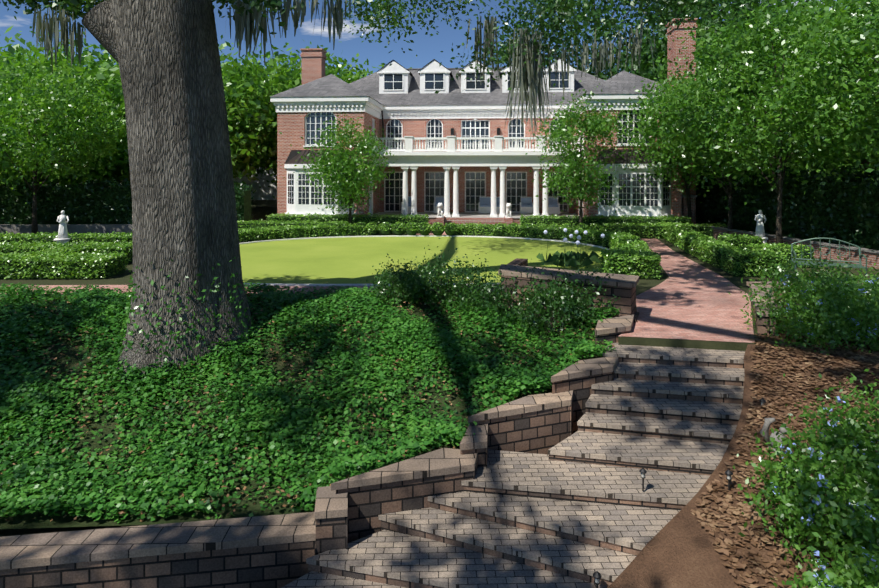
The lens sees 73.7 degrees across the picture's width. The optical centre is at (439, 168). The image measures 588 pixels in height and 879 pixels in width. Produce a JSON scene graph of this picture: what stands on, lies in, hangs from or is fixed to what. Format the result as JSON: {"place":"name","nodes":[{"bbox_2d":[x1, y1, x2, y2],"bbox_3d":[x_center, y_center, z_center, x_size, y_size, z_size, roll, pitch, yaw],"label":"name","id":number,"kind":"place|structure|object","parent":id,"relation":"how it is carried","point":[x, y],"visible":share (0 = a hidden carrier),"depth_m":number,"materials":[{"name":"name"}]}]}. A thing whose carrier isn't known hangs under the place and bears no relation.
{"place":"outdoors","nodes":[
{"label":"outdoors","id":0,"kind":"place"},
{"bbox_2d":[0,525,141,536],"bbox_3d":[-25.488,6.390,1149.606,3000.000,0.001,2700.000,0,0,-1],"label":"ground","id":1,"kind":"structure","parent":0,"point":[10,532],"depth_m":10.36,"materials":[{"name":"soil"}]},
{"bbox_2d":[0,293,637,528],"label":"slope","id":2,"kind":"structure","parent":1,"relation":"on","point":[26,521],"depth_m":10.16,"materials":[{"name":"green plant"}]},
{"bbox_2d":[0,287,613,521],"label":"dead leaves","id":3,"kind":"object","parent":2,"relation":"on","point":[181,494],"visible":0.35,"depth_m":10.31,"materials":[{"name":"brown plant"}]},
{"bbox_2d":[0,281,618,522],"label":"ground cover ivy","id":4,"kind":"object","parent":2,"relation":"on","point":[76,493],"visible":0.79,"depth_m":10.19,"materials":[{"name":"green plant"}]},
{"bbox_2d":[0,0,778,376],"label":"live oak","id":5,"kind":"object","parent":2,"relation":"on","point":[186,294],"visible":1,"depth_m":11.79,"materials":[{"name":"grey plant"}]},
{"bbox_2d":[360,254,435,309],"bbox_3d":[-0.977,2.873,14.180,1.943,1.604,1.771,0,0,-1],"label":"shrub","id":6,"kind":"object","parent":2,"relation":"on","point":[400,281],"visible":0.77,"depth_m":13.96,"materials":[{"name":"green plant"}]},
{"bbox_2d":[405,238,500,315],"bbox_3d":[0.336,2.652,13.844,2.343,2.020,2.183,0,0,-1],"label":"shrub","id":7,"kind":"object","parent":2,"relation":"on","point":[448,291],"visible":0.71,"depth_m":13.65,"materials":[{"name":"green plant"}]},
{"bbox_2d":[452,258,549,333],"bbox_3d":[1.614,2.971,13.239,2.788,1.914,2.418,0,0,-1],"label":"shrub","id":8,"kind":"object","parent":2,"relation":"on","point":[497,294],"visible":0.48,"depth_m":12.92,"materials":[{"name":"green plant"}]},
{"bbox_2d":[507,267,597,339],"bbox_3d":[2.319,2.856,12.131,1.870,1.505,1.782,0,0,-1],"label":"shrub","id":9,"kind":"object","parent":2,"relation":"on","point":[543,301],"visible":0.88,"depth_m":11.92,"materials":[{"name":"green plant"}]},
{"bbox_2d":[529,259,620,333],"bbox_3d":[2.997,2.824,12.575,2.206,1.802,2.093,0,0,-1],"label":"shrub","id":10,"kind":"object","parent":2,"relation":"on","point":[587,296],"visible":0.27,"depth_m":12.18,"materials":[{"name":"green plant"}]},
{"bbox_2d":[0,0,870,167],"label":"sky","id":11,"kind":"structure","parent":0,"point":[427,48],"materials":[{"name":"blue"}]},
{"bbox_2d":[0,177,878,350],"bbox_3d":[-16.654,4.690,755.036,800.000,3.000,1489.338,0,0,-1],"label":"ground terrace","id":12,"kind":"structure","parent":0,"point":[261,209],"depth_m":16.53,"materials":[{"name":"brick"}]},
{"bbox_2d":[0,26,112,185],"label":"tree","id":13,"kind":"object","parent":12,"relation":"on","point":[7,39],"depth_m":41.96,"materials":[{"name":"green plant"}]},
{"bbox_2d":[54,210,70,244],"bbox_3d":[-14.250,2.389,22.175,0.520,1.603,0.520,0,0,-21],"label":"garden statue","id":14,"kind":"object","parent":12,"relation":"on","point":[63,238],"visible":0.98,"depth_m":22.07,"materials":[{"name":"stone"}]},
{"bbox_2d":[0,33,126,233],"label":"garden tree","id":15,"kind":"object","parent":12,"relation":"on","point":[42,100],"visible":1,"depth_m":26.86,"materials":[{"name":"green plant"}]},
{"bbox_2d":[0,30,128,184],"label":"tree","id":16,"kind":"object","parent":12,"relation":"on","point":[20,50],"visible":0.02,"depth_m":33.92,"materials":[{"name":"green plant"}]},
{"bbox_2d":[0,26,129,189],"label":"tree","id":17,"kind":"object","parent":12,"relation":"on","point":[64,181],"visible":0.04,"depth_m":31.10,"materials":[{"name":"green plant"}]},
{"bbox_2d":[0,224,131,233],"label":"garden wall","id":18,"kind":"structure","parent":12,"relation":"on","point":[71,228],"depth_m":28.50,"materials":[{"name":"grey stone"}]},
{"bbox_2d":[0,44,280,195],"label":"tree","id":19,"kind":"object","parent":12,"relation":"on","point":[121,174],"visible":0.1,"depth_m":32.45,"materials":[{"name":"green plant"}]},
{"bbox_2d":[71,35,301,193],"bbox_3d":[-15.504,-3.172,40.417,17.635,12.762,18.108,0,0,-1],"label":"tree","id":20,"kind":"object","parent":12,"relation":"on","point":[253,84],"visible":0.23,"depth_m":38.05,"materials":[{"name":"green plant"}]},
{"bbox_2d":[0,285,500,294],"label":"cross path","id":21,"kind":"structure","parent":12,"relation":"on","point":[126,287],"depth_m":15.65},
{"bbox_2d":[233,161,276,199],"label":"neighbour house walls","id":22,"kind":"structure","parent":12,"relation":"on","point":[265,192],"depth_m":59.50,"materials":[{"name":"white paint"}]},
{"bbox_2d":[227,45,369,186],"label":"tree","id":23,"kind":"object","parent":12,"relation":"on","point":[269,103],"visible":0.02,"depth_m":47.64,"materials":[{"name":"green plant"}]},
{"bbox_2d":[223,40,411,198],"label":"tree","id":24,"kind":"object","parent":12,"relation":"on","point":[344,75],"visible":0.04,"depth_m":42.91,"materials":[{"name":"green plant"}]},
{"bbox_2d":[0,275,638,587],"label":"stepped retaining wall","id":25,"kind":"structure","parent":12,"relation":"on","point":[284,564],"depth_m":7.26,"materials":[{"name":"brown brick"}]},
{"bbox_2d":[0,264,638,569],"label":"retaining wall caps","id":26,"kind":"object","parent":25,"relation":"on","point":[41,549],"visible":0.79,"depth_m":7.42,"materials":[{"name":"stone"}]},
{"bbox_2d":[308,356,743,587],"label":"stair risers","id":27,"kind":"object","parent":25,"relation":"on","point":[385,525],"visible":0.15,"depth_m":7.89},
{"bbox_2d":[281,343,744,587],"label":"stair treads","id":28,"kind":"object","parent":27,"relation":"on","point":[397,555],"visible":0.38,"depth_m":7.68,"materials":[{"name":"grey brick"}]},
{"bbox_2d":[593,571,600,587],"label":"path light","id":29,"kind":"object","parent":28,"relation":"on","point":[597,576],"visible":1,"depth_m":6.44,"materials":[{"name":"grey metal"}]},
{"bbox_2d":[639,468,646,490],"bbox_3d":[2.665,4.067,7.670,0.093,0.307,0.093,0,0,-1],"label":"path light","id":30,"kind":"object","parent":28,"relation":"on","point":[643,471],"visible":1,"depth_m":7.66,"materials":[{"name":"grey metal"}]},
{"bbox_2d":[277,112,378,216],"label":"house wing","id":31,"kind":"structure","parent":12,"relation":"on","point":[291,126],"depth_m":30.64,"materials":[{"name":"red brick"}]},
{"bbox_2d":[279,112,394,224],"bbox_3d":[-4.750,0.192,28.247,5.467,6.002,5.604,0,0,-1],"label":"tree","id":32,"kind":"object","parent":12,"relation":"on","point":[347,167],"depth_m":27.89,"materials":[{"name":"green plant"}]},
{"bbox_2d":[0,212,815,279],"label":"clipped hedges","id":33,"kind":"object","parent":12,"relation":"on","point":[44,255],"visible":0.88,"depth_m":22.28,"materials":[{"name":"green plant"}]},
{"bbox_2d":[240,237,602,283],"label":"lawn","id":34,"kind":"structure","parent":12,"relation":"on","point":[349,260],"depth_m":21.43,"materials":[{"name":"green plant"}]},
{"bbox_2d":[536,228,604,267],"bbox_3d":[4.577,2.635,19.755,2.386,1.112,2.168,0,0,-14],"label":"agapanthus","id":35,"kind":"object","parent":34,"relation":"on","point":[571,257],"visible":0.92,"depth_m":19.71,"materials":[{"name":"green plant"}]},
{"bbox_2d":[239,235,609,285],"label":"lawn kerb","id":36,"kind":"structure","parent":12,"relation":"on","point":[272,284],"depth_m":25.78,"materials":[{"name":"stone"}]},
{"bbox_2d":[0,162,878,249],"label":"tall hedges","id":37,"kind":"object","parent":12,"relation":"on","point":[844,210],"visible":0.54,"depth_m":26.82,"materials":[{"name":"green plant"}]},
{"bbox_2d":[436,216,512,230],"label":"porch steps","id":38,"kind":"structure","parent":12,"relation":"on","point":[457,221],"depth_m":30.45,"materials":[{"name":"red brick"}]},
{"bbox_2d":[428,218,520,226],"bbox_3d":[1.983,2.910,32.753,11.400,0.560,3.348,0,0,4],"label":"brick pedestal","id":39,"kind":"object","parent":12,"relation":"on","point":[433,220],"depth_m":31.23,"materials":[{"name":"red brick"}]},
{"bbox_2d":[437,203,443,217],"bbox_3d":[0.044,2.145,30.198,0.340,0.790,0.628,0,0,4],"label":"statue","id":40,"kind":"object","parent":39,"relation":"on","point":[440,209],"visible":1,"depth_m":30.02,"materials":[{"name":"white stone"}]},
{"bbox_2d":[505,203,511,218],"bbox_3d":[3.535,2.145,29.946,0.340,0.790,0.628,0,0,4],"label":"statue","id":41,"kind":"object","parent":39,"relation":"on","point":[508,211],"visible":1,"depth_m":29.77,"materials":[{"name":"white stone"}]},
{"bbox_2d":[371,212,578,217],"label":"house porch floor","id":42,"kind":"structure","parent":12,"relation":"on","point":[469,215],"depth_m":32.91,"materials":[{"name":"paint"}]},
{"bbox_2d":[369,166,579,216],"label":"columns","id":43,"kind":"structure","parent":42,"relation":"on","point":[493,213],"depth_m":31.36,"materials":[{"name":"white paint"}]},
{"bbox_2d":[368,151,583,165],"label":"porch entablature","id":44,"kind":"structure","parent":43,"relation":"on","point":[504,158],"depth_m":31.14,"materials":[{"name":"white paint"}]},
{"bbox_2d":[368,135,583,151],"bbox_3d":[1.868,-1.310,31.153,11.520,0.840,0.360,0,0,4],"label":"balcony balustrade","id":45,"kind":"object","parent":44,"relation":"on","point":[409,146],"visible":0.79,"depth_m":31.11,"materials":[{"name":"white paint"}]},
{"bbox_2d":[401,196,559,213],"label":"porch furniture frames","id":46,"kind":"structure","parent":42,"relation":"on","point":[529,210],"depth_m":33.42,"materials":[{"name":"black metal"}]},
{"bbox_2d":[402,197,557,206],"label":"porch furniture cushions","id":47,"kind":"object","parent":46,"relation":"on","point":[486,202],"visible":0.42,"depth_m":33.75,"materials":[{"name":"grey fabric"}]},
{"bbox_2d":[284,164,673,217],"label":"house bay windows","id":48,"kind":"structure","parent":12,"relation":"on","point":[296,208],"depth_m":28.82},
{"bbox_2d":[288,174,669,205],"bbox_3d":[1.748,1.050,29.497,19.374,1.560,0.627,0,0,4],"label":"bay window glass","id":49,"kind":"object","parent":48,"relation":"in","point":[651,192],"visible":0.67,"depth_m":28.89,"materials":[{"name":"grey glass"}]},
{"bbox_2d":[285,149,672,163],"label":"bay window roofs","id":50,"kind":"structure","parent":48,"relation":"on","point":[293,156],"depth_m":29.35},
{"bbox_2d":[300,18,697,223],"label":"house chimneys","id":51,"kind":"object","parent":12,"relation":"on","point":[313,64],"visible":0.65,"depth_m":30.41,"materials":[{"name":"red brick"}]},
{"bbox_2d":[521,80,643,223],"bbox_3d":[6.695,-0.508,27.510,5.889,7.401,5.143,0,0,-1],"label":"tree","id":52,"kind":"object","parent":12,"relation":"on","point":[594,124],"depth_m":26.95,"materials":[{"name":"green plant"}]},
{"bbox_2d":[474,0,720,79],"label":"tree","id":53,"kind":"object","parent":12,"relation":"on","point":[596,21],"visible":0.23,"depth_m":50.85,"materials":[{"name":"green plant"}]},
{"bbox_2d":[574,110,680,218],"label":"house wing","id":54,"kind":"structure","parent":12,"relation":"on","point":[590,210],"depth_m":29.45,"materials":[{"name":"red brick"}]},
{"bbox_2d":[598,38,762,222],"bbox_3d":[12.166,-1.322,29.165,9.009,9.038,9.442,0,0,-1],"label":"tree","id":55,"kind":"object","parent":12,"relation":"on","point":[687,180],"visible":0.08,"depth_m":28.28,"materials":[{"name":"green plant"}]},
{"bbox_2d":[590,0,772,83],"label":"tree","id":56,"kind":"object","parent":12,"relation":"on","point":[647,71],"visible":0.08,"depth_m":42.45,"materials":[{"name":"green plant"}]},
{"bbox_2d":[619,296,754,342],"bbox_3d":[5.470,3.182,12.936,2.540,0.001,5.140,0,0,27],"label":"path landing","id":57,"kind":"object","parent":12,"relation":"on","point":[712,318],"visible":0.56,"depth_m":12.42,"materials":[{"name":"red brick"}]},
{"bbox_2d":[637,239,747,295],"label":"path to house","id":58,"kind":"structure","parent":12,"relation":"on","point":[688,277],"depth_m":16.63,"materials":[{"name":"red brick"}]},
{"bbox_2d":[606,0,822,76],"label":"tree","id":59,"kind":"object","parent":12,"relation":"on","point":[737,8],"visible":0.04,"depth_m":45.68,"materials":[{"name":"green plant"}]},
{"bbox_2d":[606,28,847,233],"bbox_3d":[12.639,-1.303,25.804,9.750,8.992,9.618,0,0,-34],"label":"tree","id":60,"kind":"object","parent":12,"relation":"on","point":[662,99],"visible":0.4,"depth_m":25.24,"materials":[{"name":"green plant"}]},
{"bbox_2d":[636,0,867,167],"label":"tree","id":61,"kind":"object","parent":12,"relation":"on","point":[799,5],"visible":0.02,"depth_m":34.19,"materials":[{"name":"green plant"}]},
{"bbox_2d":[755,210,767,243],"bbox_3d":[12.348,2.389,22.571,0.520,1.603,0.520,0,0,24],"label":"garden statue","id":62,"kind":"object","parent":12,"relation":"on","point":[759,231],"visible":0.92,"depth_m":22.47,"materials":[{"name":"stone"}]},
{"bbox_2d":[646,0,878,243],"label":"tree","id":63,"kind":"object","parent":12,"relation":"on","point":[779,98],"visible":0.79,"depth_m":20.77,"materials":[{"name":"green plant"}]},
{"bbox_2d":[749,286,800,335],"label":"retaining wall","id":64,"kind":"structure","parent":12,"relation":"on","point":[761,328],"depth_m":11.25,"materials":[{"name":"brick"}]},
{"bbox_2d":[747,281,862,316],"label":"retaining wall","id":65,"kind":"structure","parent":64,"relation":"on","point":[752,286],"depth_m":12.44,"materials":[{"name":"brown brick"}]},
{"bbox_2d":[681,197,878,268],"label":"garden wall","id":66,"kind":"structure","parent":12,"relation":"on","point":[873,258],"depth_m":20.51,"materials":[{"name":"brick"}]},
{"bbox_2d":[681,195,878,253],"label":"wall coping","id":67,"kind":"object","parent":66,"relation":"on","point":[814,242],"visible":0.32,"depth_m":21.60,"materials":[{"name":"grey stone"}]},
{"bbox_2d":[696,0,878,180],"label":"tree","id":68,"kind":"object","parent":12,"relation":"on","point":[849,161],"visible":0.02,"depth_m":28.27,"materials":[{"name":"green plant"}]},
{"bbox_2d":[752,0,878,185],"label":"tree","id":69,"kind":"object","parent":12,"relation":"on","point":[868,46],"visible":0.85,"depth_m":17.72,"materials":[{"name":"green plant"}]},
{"bbox_2d":[766,37,878,169],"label":"tree","id":70,"kind":"object","parent":12,"relation":"on","point":[860,140],"visible":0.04,"depth_m":25.86,"materials":[{"name":"green plant"}]},
{"bbox_2d":[787,0,869,14],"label":"tree","id":71,"kind":"object","parent":12,"relation":"on","point":[834,9],"depth_m":42.60,"materials":[{"name":"green plant"}]},
{"bbox_2d":[791,238,867,278],"bbox_3d":[10.708,2.571,16.171,1.659,1.242,0.789,0,0,24],"label":"garden bench","id":72,"kind":"object","parent":12,"relation":"on","point":[859,265],"visible":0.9,"depth_m":16.29,"materials":[{"name":"grey metal"}]},
{"bbox_2d":[829,151,878,180],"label":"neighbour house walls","id":73,"kind":"structure","parent":12,"relation":"on","point":[864,161],"depth_m":36.46,"materials":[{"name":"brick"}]},
{"bbox_2d":[407,67,543,69],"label":"house ridge","id":74,"kind":"structure","parent":0,"point":[448,68],"depth_m":38.48,"materials":[{"name":"grey"}]},
{"bbox_2d":[379,118,573,212],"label":"house","id":75,"kind":"structure","parent":0,"point":[415,127],"depth_m":34.49,"materials":[{"name":"red brick"}]},
{"bbox_2d":[302,110,619,124],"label":"window lintels","id":76,"kind":"structure","parent":75,"relation":"attached to","point":[402,120],"depth_m":34.37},
{"bbox_2d":[270,93,669,118],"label":"cornice","id":77,"kind":"structure","parent":75,"relation":"attached to","point":[370,106],"depth_m":31.50,"materials":[{"name":"white paint"}]},
{"bbox_2d":[270,68,677,104],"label":"house roof","id":78,"kind":"structure","parent":75,"relation":"attached to","point":[623,82],"depth_m":34.60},
{"bbox_2d":[377,59,575,93],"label":"dormers","id":79,"kind":"object","parent":78,"relation":"on","point":[433,67],"visible":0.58,"depth_m":35.53,"materials":[{"name":"white paint"}]},
{"bbox_2d":[384,72,568,88],"bbox_3d":[2.174,-5.287,35.414,11.120,0.940,0.038,0,0,4],"label":"dormer glass","id":80,"kind":"object","parent":79,"relation":"in","point":[470,84],"visible":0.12,"depth_m":35.55,"materials":[{"name":"black glass"}]},
{"bbox_2d":[377,57,576,76],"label":"dormer roofs","id":81,"kind":"structure","parent":79,"relation":"on","point":[410,73],"depth_m":35.73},
{"bbox_2d":[381,110,570,137],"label":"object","id":82,"kind":"object","parent":75,"relation":"attached to","point":[452,131],"visible":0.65,"depth_m":34.33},
{"bbox_2d":[303,110,650,212],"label":"window frames","id":83,"kind":"structure","parent":75,"relation":"in","point":[427,126],"depth_m":34.48,"materials":[{"name":"white wood"}]},
{"bbox_2d":[307,110,648,211],"bbox_3d":[1.952,-0.270,32.330,17.700,5.720,4.520,0,0,4],"label":"window glass","id":84,"kind":"object","parent":83,"relation":"in","point":[470,193],"depth_m":34.55,"materials":[{"name":"black glass"}]},
{"bbox_2d":[506,258,527,265],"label":"retaining wall","id":85,"kind":"structure","parent":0,"point":[520,262],"depth_m":15.42,"materials":[{"name":"brown brick"}]},
{"bbox_2d":[608,304,878,587],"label":"mulch slope","id":86,"kind":"structure","parent":0,"point":[678,550],"depth_m":6.96,"materials":[{"name":"brown soil"}]},
{"bbox_2d":[725,469,732,491],"bbox_3d":[3.697,3.992,7.483,0.093,0.307,0.093,0,0,-1],"label":"path light","id":87,"kind":"object","parent":86,"relation":"on","point":[728,472],"visible":1,"depth_m":7.47,"materials":[{"name":"grey metal"}]},
{"bbox_2d":[760,418,787,451],"bbox_3d":[4.683,3.699,8.176,0.384,0.438,0.192,0,0,29],"label":"garden sculpture","id":88,"kind":"object","parent":86,"relation":"on","point":[766,426],"visible":0.42,"depth_m":8.18,"materials":[{"name":"grey stone"}]},
{"bbox_2d":[690,333,878,587],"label":"mulch","id":89,"kind":"object","parent":86,"relation":"on","point":[747,512],"visible":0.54,"depth_m":8.06,"materials":[{"name":"brown wood"}]},
{"bbox_2d":[728,248,878,354],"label":"plumbago shrub","id":90,"kind":"object","parent":86,"relation":"on","point":[794,325],"visible":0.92,"depth_m":10.67,"materials":[{"name":"green plant"}]},
{"bbox_2d":[733,413,878,572],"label":"plumbago shrub","id":91,"kind":"object","parent":86,"relation":"on","point":[823,514],"visible":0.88,"depth_m":6.38,"materials":[{"name":"green plant"}]},
{"bbox_2d":[763,369,878,488],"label":"plumbago shrub","id":92,"kind":"object","parent":86,"relation":"on","point":[850,424],"visible":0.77,"depth_m":7.28,"materials":[{"name":"green plant"}]},
{"bbox_2d":[770,527,878,587],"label":"plumbago shrub","id":93,"kind":"object","parent":86,"relation":"on","point":[851,576],"visible":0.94,"depth_m":5.41,"materials":[{"name":"green plant"}]},
{"bbox_2d":[776,276,878,352],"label":"plumbago shrub","id":94,"kind":"object","parent":86,"relation":"on","point":[873,317],"visible":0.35,"depth_m":10.53,"materials":[{"name":"green plant"}]},
{"bbox_2d":[782,263,877,329],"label":"plumbago shrub","id":95,"kind":"object","parent":86,"relation":"on","point":[841,283],"visible":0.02,"depth_m":12.43,"materials":[{"name":"green plant"}]},
{"bbox_2d":[783,263,878,336],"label":"plumbago shrub","id":96,"kind":"object","parent":86,"relation":"on","point":[867,281],"visible":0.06,"depth_m":11.56,"materials":[{"name":"green plant"}]},
{"bbox_2d":[804,451,878,587],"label":"plumbago shrub","id":97,"kind":"object","parent":86,"relation":"on","point":[849,522],"visible":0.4,"depth_m":5.82,"materials":[{"name":"green plant"}]},
{"bbox_2d":[851,262,878,286],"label":"plumbago shrub","id":98,"kind":"object","parent":86,"relation":"on","point":[872,267],"visible":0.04,"depth_m":13.30,"materials":[{"name":"green plant"}]}
]}

